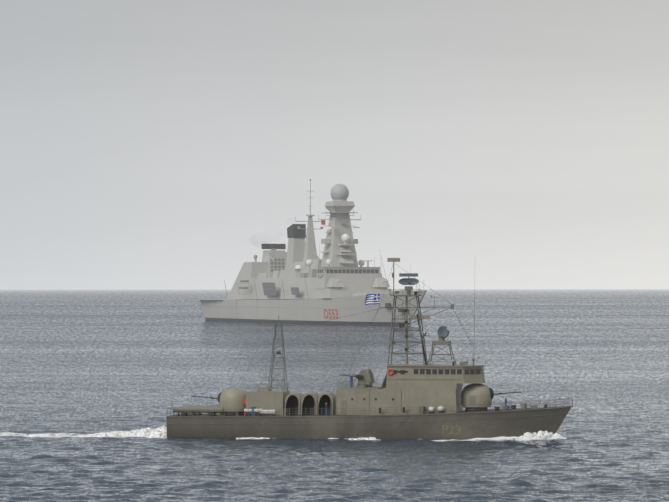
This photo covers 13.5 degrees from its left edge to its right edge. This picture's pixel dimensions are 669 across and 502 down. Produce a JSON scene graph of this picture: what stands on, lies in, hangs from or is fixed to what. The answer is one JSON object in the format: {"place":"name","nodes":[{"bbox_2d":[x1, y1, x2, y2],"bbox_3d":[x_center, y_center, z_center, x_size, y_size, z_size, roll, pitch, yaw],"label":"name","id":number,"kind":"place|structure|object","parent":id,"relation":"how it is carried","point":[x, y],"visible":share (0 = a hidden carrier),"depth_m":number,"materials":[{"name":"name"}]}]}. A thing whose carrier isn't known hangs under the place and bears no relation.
{"place":"outdoors","nodes":[
{"label":"outdoors","id":0,"kind":"place"},
{"bbox_2d":[0,289,668,501],"bbox_3d":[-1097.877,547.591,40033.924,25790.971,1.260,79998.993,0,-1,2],"label":"sea","id":1,"kind":"structure","parent":0,"point":[77,362],"depth_m":568.97,"materials":[{"name":"liquid"}]},
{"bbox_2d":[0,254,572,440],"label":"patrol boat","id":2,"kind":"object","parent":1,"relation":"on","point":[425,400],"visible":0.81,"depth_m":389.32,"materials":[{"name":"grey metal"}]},
{"bbox_2d":[192,179,426,325],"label":"destroyer","id":3,"kind":"object","parent":1,"relation":"on","point":[298,281],"visible":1,"depth_m":1661.50,"materials":[{"name":"grey metal"}]},
{"bbox_2d":[0,0,668,288],"label":"sky","id":4,"kind":"structure","parent":0,"point":[145,144],"materials":[{"name":"grey"}]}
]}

